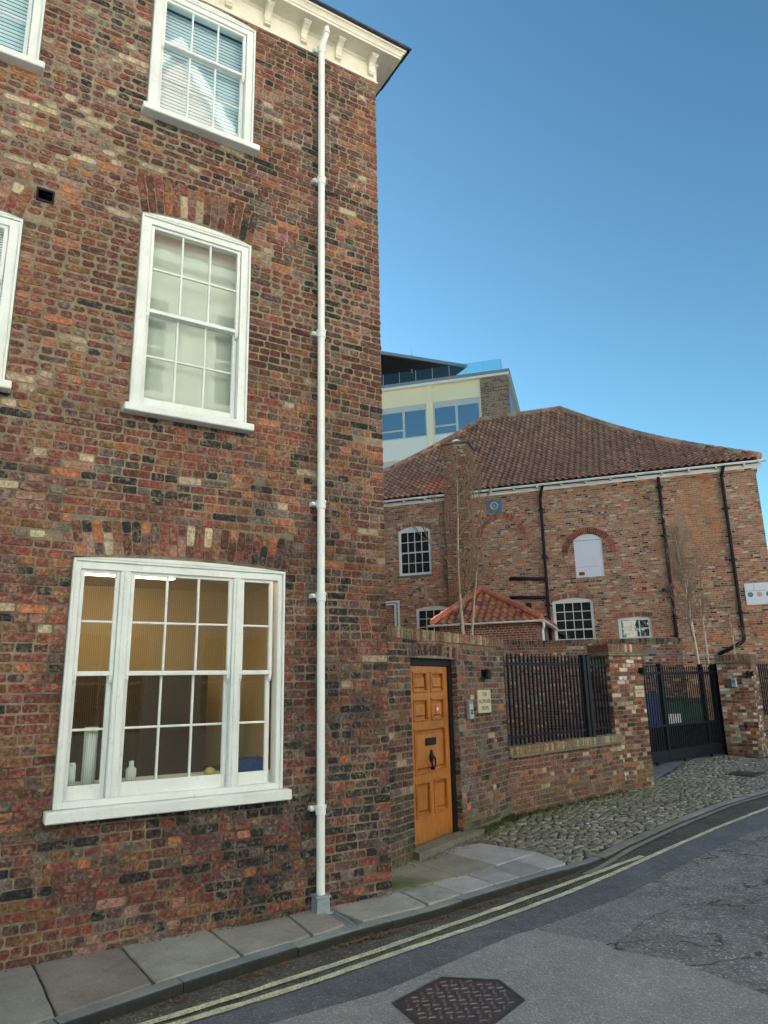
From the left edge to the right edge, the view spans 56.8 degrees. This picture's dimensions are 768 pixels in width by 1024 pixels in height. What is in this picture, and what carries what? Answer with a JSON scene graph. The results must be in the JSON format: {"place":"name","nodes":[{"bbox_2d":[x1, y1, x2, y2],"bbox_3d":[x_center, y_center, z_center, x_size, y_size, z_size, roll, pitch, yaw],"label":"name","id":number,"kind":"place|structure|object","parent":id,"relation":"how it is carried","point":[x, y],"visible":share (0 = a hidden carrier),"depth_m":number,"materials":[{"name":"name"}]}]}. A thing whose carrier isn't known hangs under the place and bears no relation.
{"place":"outdoors","nodes":[
{"label":"outdoors","id":0,"kind":"place"},
{"bbox_2d":[0,843,565,1023],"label":"pavement","id":1,"kind":"structure","parent":0,"point":[42,992],"depth_m":5.22,"materials":[{"name":"stone"}]},
{"bbox_2d":[326,909,360,929],"bbox_3d":[-0.382,3.311,5.765,0.110,0.042,0.660,7,-16,-28],"label":"drain channel","id":2,"kind":"object","parent":1,"relation":"on","point":[346,922],"visible":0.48,"depth_m":5.75,"materials":[{"name":"grey metal"}]},
{"bbox_2d":[381,351,519,468],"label":"office building","id":3,"kind":"structure","parent":0,"point":[427,402],"depth_m":60.18,"materials":[{"name":"paint"}]},
{"bbox_2d":[383,461,398,468],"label":"window","id":4,"kind":"structure","parent":3,"relation":"in","point":[387,464],"depth_m":60.09,"materials":[{"name":"metal"}]},
{"bbox_2d":[382,404,426,440],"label":"window","id":5,"kind":"structure","parent":3,"relation":"in","point":[405,422],"depth_m":60.58,"materials":[{"name":"glass"}]},
{"bbox_2d":[433,397,480,434],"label":"window","id":6,"kind":"structure","parent":3,"relation":"in","point":[451,416],"depth_m":59.47,"materials":[{"name":"glass"}]},
{"bbox_2d":[319,0,767,548],"label":"sky","id":7,"kind":"structure","parent":0,"point":[573,194],"materials":[{"name":"blue"}]},
{"bbox_2d":[417,825,767,994],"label":"road","id":8,"kind":"structure","parent":0,"point":[716,924],"depth_m":5.81,"materials":[{"name":"grey asphalt"}]},
{"bbox_2d":[0,0,411,969],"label":"brick house","id":9,"kind":"structure","parent":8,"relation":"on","point":[192,554],"depth_m":6.42,"materials":[{"name":"brown brick"}]},
{"bbox_2d":[0,211,22,392],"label":"window","id":10,"kind":"structure","parent":9,"relation":"in","point":[12,225],"depth_m":5.79,"materials":[{"name":"white paint"}]},
{"bbox_2d":[0,0,45,76],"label":"window","id":11,"kind":"structure","parent":9,"relation":"in","point":[29,61],"depth_m":6.39,"materials":[{"name":"white paint"}]},
{"bbox_2d":[67,763,75,785],"bbox_3d":[-2.370,1.984,5.372,0.070,0.165,0.070,7,-16,-30],"label":"white jar","id":12,"kind":"object","parent":9,"relation":"on","point":[71,774],"visible":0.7,"depth_m":5.35,"materials":[{"name":"white ceramic"}]},
{"bbox_2d":[80,727,98,784],"bbox_3d":[-2.272,1.879,5.485,0.108,0.420,0.108,7,-16,-30],"label":"roll holder","id":13,"kind":"object","parent":9,"relation":"on","point":[89,757],"visible":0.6,"depth_m":5.45,"materials":[{"name":"white ceramic"}]},
{"bbox_2d":[125,761,135,780],"bbox_3d":[-1.994,2.042,5.603,0.078,0.150,0.080,7,-16,-30],"label":"bottle","id":14,"kind":"object","parent":9,"relation":"on","point":[130,774],"visible":0.96,"depth_m":5.57,"materials":[{"name":"white ceramic"}]},
{"bbox_2d":[42,557,291,825],"bbox_3d":[-1.660,1.382,5.819,1.900,1.974,0.213,7,-16,-30],"label":"window","id":15,"kind":"structure","parent":9,"relation":"in","point":[111,798],"depth_m":5.73,"materials":[{"name":"white paint"}]},
{"bbox_2d":[122,212,253,433],"bbox_3d":[-1.776,-1.750,6.603,1.150,2.005,0.278,7,-16,-30],"label":"window","id":16,"kind":"structure","parent":9,"relation":"in","point":[189,361],"depth_m":6.67,"materials":[{"name":"white paint"}]},
{"bbox_2d":[141,0,259,156],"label":"window","id":17,"kind":"structure","parent":9,"relation":"in","point":[196,10],"depth_m":7.33,"materials":[{"name":"white paint"}]},
{"bbox_2d":[204,767,215,774],"bbox_3d":[-1.450,2.153,5.913,0.097,0.060,0.100,7,-16,-30],"label":"ornament","id":18,"kind":"object","parent":9,"relation":"on","point":[209,770],"visible":0.95,"depth_m":5.88,"materials":[{"name":"yellow ceramic"}]},
{"bbox_2d":[238,756,262,771],"bbox_3d":[-1.170,2.168,6.109,0.260,0.115,0.120,7,-16,-30],"label":"storage box","id":19,"kind":"object","parent":9,"relation":"on","point":[250,763],"visible":0.66,"depth_m":6.07,"materials":[{"name":"blue plastic"}]},
{"bbox_2d":[38,789,767,1023],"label":"kerb","id":20,"kind":"structure","parent":8,"relation":"on","point":[126,1003],"depth_m":5.23,"materials":[{"name":"stone"}]},
{"bbox_2d":[603,796,740,850],"bbox_3d":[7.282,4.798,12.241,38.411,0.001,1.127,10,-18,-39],"label":"kerb joint","id":21,"kind":"object","parent":20,"relation":"on","point":[670,820],"visible":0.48,"depth_m":9.81,"materials":[{"name":"grey concrete"}]},
{"bbox_2d":[103,795,767,1023],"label":"gutter strip","id":22,"kind":"object","parent":8,"relation":"on","point":[308,962],"visible":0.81,"depth_m":5.37,"materials":[{"name":"asphalt"}]},
{"bbox_2d":[0,821,574,1023],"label":"leaf litter","id":23,"kind":"object","parent":22,"relation":"on","point":[380,934],"visible":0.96,"depth_m":5.56,"materials":[{"name":"brown plant"}]},
{"bbox_2d":[138,855,643,1023],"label":"yellow line","id":24,"kind":"object","parent":22,"relation":"on","point":[244,993],"visible":1,"depth_m":5.10,"materials":[{"name":"yellow paint"}]},
{"bbox_2d":[167,807,767,1023],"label":"yellow line","id":25,"kind":"object","parent":22,"relation":"on","point":[274,993],"visible":1,"depth_m":5.29,"materials":[{"name":"yellow paint"}]},
{"bbox_2d":[185,809,767,1023],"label":"road patch","id":26,"kind":"object","parent":8,"relation":"on","point":[380,975],"visible":1,"depth_m":5.31,"materials":[{"name":"grey asphalt"}]},
{"bbox_2d":[272,929,767,1023],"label":"road patch","id":27,"kind":"object","parent":8,"relation":"on","point":[552,978],"visible":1,"depth_m":4.45,"materials":[{"name":"grey asphalt"}]},
{"bbox_2d":[392,976,524,1023],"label":"manhole cover","id":28,"kind":"object","parent":27,"relation":"on","point":[452,1000],"visible":1,"depth_m":4.31,"materials":[{"name":"metal"}]},
{"bbox_2d":[537,897,684,943],"bbox_3d":[1.918,3.341,5.890,0.631,0.001,1.400,-14,-19,42],"label":"road patch","id":29,"kind":"object","parent":8,"relation":"on","point":[618,920],"visible":1,"depth_m":5.78,"materials":[{"name":"grey asphalt"}]},
{"bbox_2d":[579,792,767,872],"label":"kerb groove","id":30,"kind":"object","parent":8,"relation":"on","point":[601,862],"visible":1,"depth_m":8.83},
{"bbox_2d":[582,793,767,874],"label":"kerb strip","id":31,"kind":"object","parent":8,"relation":"on","point":[611,860],"visible":1,"depth_m":8.75,"materials":[{"name":"concrete"}]},
{"bbox_2d":[473,752,767,864],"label":"ground","id":32,"kind":"structure","parent":0,"point":[664,775],"depth_m":9.73,"materials":[{"name":"grey stone"}]},
{"bbox_2d":[387,626,511,868],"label":"garden wall","id":33,"kind":"structure","parent":32,"relation":"on","point":[449,777],"depth_m":8.68,"materials":[{"name":"brick"}]},
{"bbox_2d":[410,666,452,845],"bbox_3d":[0.559,2.839,8.470,0.091,1.962,0.969,-10,-16,31],"label":"door","id":34,"kind":"structure","parent":33,"relation":"in","point":[429,698],"depth_m":8.47,"materials":[{"name":"brown wood"}]},
{"bbox_2d":[465,700,473,718],"bbox_3d":[1.109,2.548,9.167,0.065,0.240,0.120,-10,-16,31],"label":"entry phone","id":35,"kind":"object","parent":33,"relation":"attached to","point":[469,710],"visible":1,"depth_m":9.13,"materials":[{"name":"metal"}]},
{"bbox_2d":[476,690,491,712],"bbox_3d":[1.352,2.558,9.602,0.028,0.300,0.400,-10,-16,31],"label":"name stone","id":36,"kind":"object","parent":33,"relation":"attached to","point":[483,701],"visible":1,"depth_m":9.57,"materials":[{"name":"stone"}]},
{"bbox_2d":[481,669,491,678],"bbox_3d":[1.414,2.218,9.714,0.120,0.130,0.157,-10,-16,31],"label":"wall light","id":37,"kind":"object","parent":33,"relation":"attached to","point":[486,673],"visible":1,"depth_m":9.65,"materials":[{"name":"black paint"}]},
{"bbox_2d":[476,790,628,834],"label":"weeds","id":38,"kind":"object","parent":32,"relation":"on","point":[504,821],"visible":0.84,"depth_m":10.07,"materials":[{"name":"green plant"}]},
{"bbox_2d":[508,733,625,814],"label":"wall","id":39,"kind":"structure","parent":32,"relation":"on","point":[543,774],"depth_m":10.94,"materials":[{"name":"brick"}]},
{"bbox_2d":[503,653,613,745],"bbox_3d":[2.852,2.978,11.479,3.300,1.348,0.100,12,-19,-43],"label":"railing","id":40,"kind":"object","parent":39,"relation":"on","point":[590,728],"visible":0.91,"depth_m":11.45,"materials":[{"name":"black metal"}]},
{"bbox_2d":[468,755,767,863],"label":"cobbles","id":41,"kind":"object","parent":32,"relation":"on","point":[692,771],"visible":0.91,"depth_m":10.47,"materials":[{"name":"stone"}]},
{"bbox_2d":[725,771,765,776],"bbox_3d":[7.209,5.215,14.177,0.560,0.017,0.700,-14,-19,42],"label":"access cover","id":42,"kind":"object","parent":41,"relation":"on","point":[745,773],"visible":1,"depth_m":14.11,"materials":[{"name":"metal"}]},
{"bbox_2d":[586,644,654,789],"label":"gate pier","id":43,"kind":"structure","parent":32,"relation":"on","point":[628,715],"depth_m":12.72,"materials":[{"name":"brick"}]},
{"bbox_2d":[634,686,644,696],"bbox_3d":[4.647,3.264,12.937,0.250,0.200,0.026,8,-17,-32],"label":"name stone","id":44,"kind":"object","parent":43,"relation":"attached to","point":[638,691],"visible":1,"depth_m":12.92,"materials":[{"name":"stone"}]},
{"bbox_2d":[638,667,646,674],"bbox_3d":[4.765,2.924,13.050,0.157,0.130,0.120,8,-17,-32],"label":"wall light","id":45,"kind":"object","parent":43,"relation":"attached to","point":[643,671],"visible":1,"depth_m":13.00,"materials":[{"name":"black paint"}]},
{"bbox_2d":[661,697,703,724],"bbox_3d":[7.410,5.471,18.139,1.310,1.413,0.980,0,-14,-6],"label":"wheelie bin","id":46,"kind":"object","parent":32,"relation":"on","point":[683,710],"visible":0.09,"depth_m":17.82,"materials":[{"name":"green plastic"}]},
{"bbox_2d":[652,753,723,777],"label":"gate ramp","id":47,"kind":"structure","parent":32,"relation":"on","point":[664,767],"depth_m":15.75,"materials":[{"name":"concrete"}]},
{"bbox_2d":[645,693,660,725],"bbox_3d":[6.112,5.185,17.187,1.010,1.563,0.880,2,-14,-11],"label":"wheelie bin","id":48,"kind":"object","parent":47,"relation":"on","point":[653,708],"visible":0.02,"depth_m":16.97,"materials":[{"name":"blue plastic"}]},
{"bbox_2d":[643,664,724,765],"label":"sliding gate","id":49,"kind":"structure","parent":47,"relation":"on","point":[677,740],"depth_m":16.71,"materials":[{"name":"black metal"}]},
{"bbox_2d":[713,664,727,754],"bbox_3d":[8.607,4.978,17.898,0.280,2.260,0.240,11,-18,-40],"label":"gate post","id":50,"kind":"object","parent":32,"relation":"on","point":[720,709],"visible":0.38,"depth_m":17.86,"materials":[{"name":"black metal"}]},
{"bbox_2d":[714,654,767,757],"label":"gate pier","id":51,"kind":"structure","parent":32,"relation":"on","point":[741,704],"depth_m":17.53,"materials":[{"name":"brick"}]},
{"bbox_2d":[731,678,736,686],"bbox_3d":[8.690,4.235,17.651,0.120,0.220,0.053,-11,-17,35],"label":"keypad","id":52,"kind":"object","parent":51,"relation":"attached to","point":[733,682],"visible":1,"depth_m":17.63,"materials":[{"name":"metal"}]},
{"bbox_2d":[746,671,753,675],"bbox_3d":[8.989,3.967,17.448,0.157,0.130,0.120,-11,-17,35],"label":"wall light","id":53,"kind":"object","parent":51,"relation":"attached to","point":[748,673],"visible":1,"depth_m":17.41,"materials":[{"name":"black paint"}]},
{"bbox_2d":[762,714,767,748],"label":"wall","id":54,"kind":"structure","parent":32,"relation":"on","point":[765,718],"depth_m":17.71,"materials":[{"name":"brick"}]},
{"bbox_2d":[756,663,767,714],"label":"railing","id":55,"kind":"object","parent":54,"relation":"on","point":[763,683],"visible":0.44,"depth_m":18.36,"materials":[{"name":"black metal"}]},
{"label":"yard ground","id":56,"kind":"structure","parent":0,"visible":0},
{"bbox_2d":[408,442,505,633],"bbox_3d":[1.724,1.811,13.048,1.742,6.411,1.946,-13,-18,40],"label":"young tree","id":57,"kind":"object","parent":56,"relation":"on","point":[468,551],"visible":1,"depth_m":13.13,"materials":[{"name":"brown plant"}]},
{"bbox_2d":[467,539,488,634],"bbox_3d":[1.770,2.684,12.895,0.404,4.642,0.687,-6,-15,17],"label":"young tree","id":58,"kind":"object","parent":56,"relation":"on","point":[472,622],"visible":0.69,"depth_m":13.29,"materials":[{"name":"brown plant"}]},
{"bbox_2d":[427,586,557,640],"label":"outbuilding","id":59,"kind":"structure","parent":56,"relation":"on","point":[500,616],"depth_m":22.72,"materials":[{"name":"tile"}]},
{"bbox_2d":[410,638,686,744],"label":"yard wall","id":60,"kind":"structure","parent":56,"relation":"on","point":[665,652],"depth_m":18.83,"materials":[{"name":"brick"}]},
{"bbox_2d":[383,406,767,719],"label":"warehouse","id":61,"kind":"structure","parent":56,"relation":"on","point":[579,502],"depth_m":26.15,"materials":[{"name":"brick"}]},
{"bbox_2d":[397,526,432,578],"bbox_3d":[1.259,1.601,28.227,1.530,2.060,0.450,-6,-15,19],"label":"window","id":62,"kind":"structure","parent":61,"relation":"in","point":[414,551],"depth_m":28.33,"materials":[{"name":"white paint"}]},
{"bbox_2d":[416,606,447,630],"bbox_3d":[1.963,4.756,27.213,1.580,2.280,0.450,-6,-15,19],"label":"window","id":63,"kind":"structure","parent":61,"relation":"in","point":[424,615],"depth_m":27.54,"materials":[{"name":"white paint"}]},
{"bbox_2d":[552,598,595,639],"bbox_3d":[6.869,4.249,25.559,1.620,2.270,0.450,-6,-15,19],"label":"window","id":64,"kind":"structure","parent":61,"relation":"in","point":[573,617],"depth_m":25.75,"materials":[{"name":"white paint"}]},
{"bbox_2d":[618,617,652,638],"bbox_3d":[8.808,4.426,24.815,1.300,1.490,0.450,-6,-15,19],"label":"window","id":65,"kind":"structure","parent":61,"relation":"in","point":[629,627],"depth_m":24.98,"materials":[{"name":"white paint"}]},
{"bbox_2d":[744,582,767,604],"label":"banner","id":66,"kind":"object","parent":61,"relation":"attached to","point":[756,593],"visible":1,"depth_m":23.67,"materials":[{"name":"plastic"}]},
{"bbox_2d":[656,505,714,663],"bbox_3d":[8.489,3.054,19.548,1.503,6.858,1.542,-4,-14,10],"label":"birch tree","id":67,"kind":"object","parent":56,"relation":"on","point":[689,587],"visible":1,"depth_m":19.86,"materials":[{"name":"brown plant"}]},
{"bbox_2d":[678,576,713,714],"bbox_3d":[8.781,4.124,19.514,0.862,4.748,0.508,-9,-16,29],"label":"birch tree","id":68,"kind":"object","parent":56,"relation":"on","point":[704,628],"visible":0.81,"depth_m":19.71,"materials":[{"name":"brown plant"}]},
{"bbox_2d":[721,600,744,653],"bbox_3d":[9.583,4.372,19.122,0.430,4.045,0.581,7,-16,-30],"label":"birch tree","id":69,"kind":"object","parent":56,"relation":"on","point":[731,627],"visible":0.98,"depth_m":19.51,"materials":[{"name":"brown plant"}]}
]}

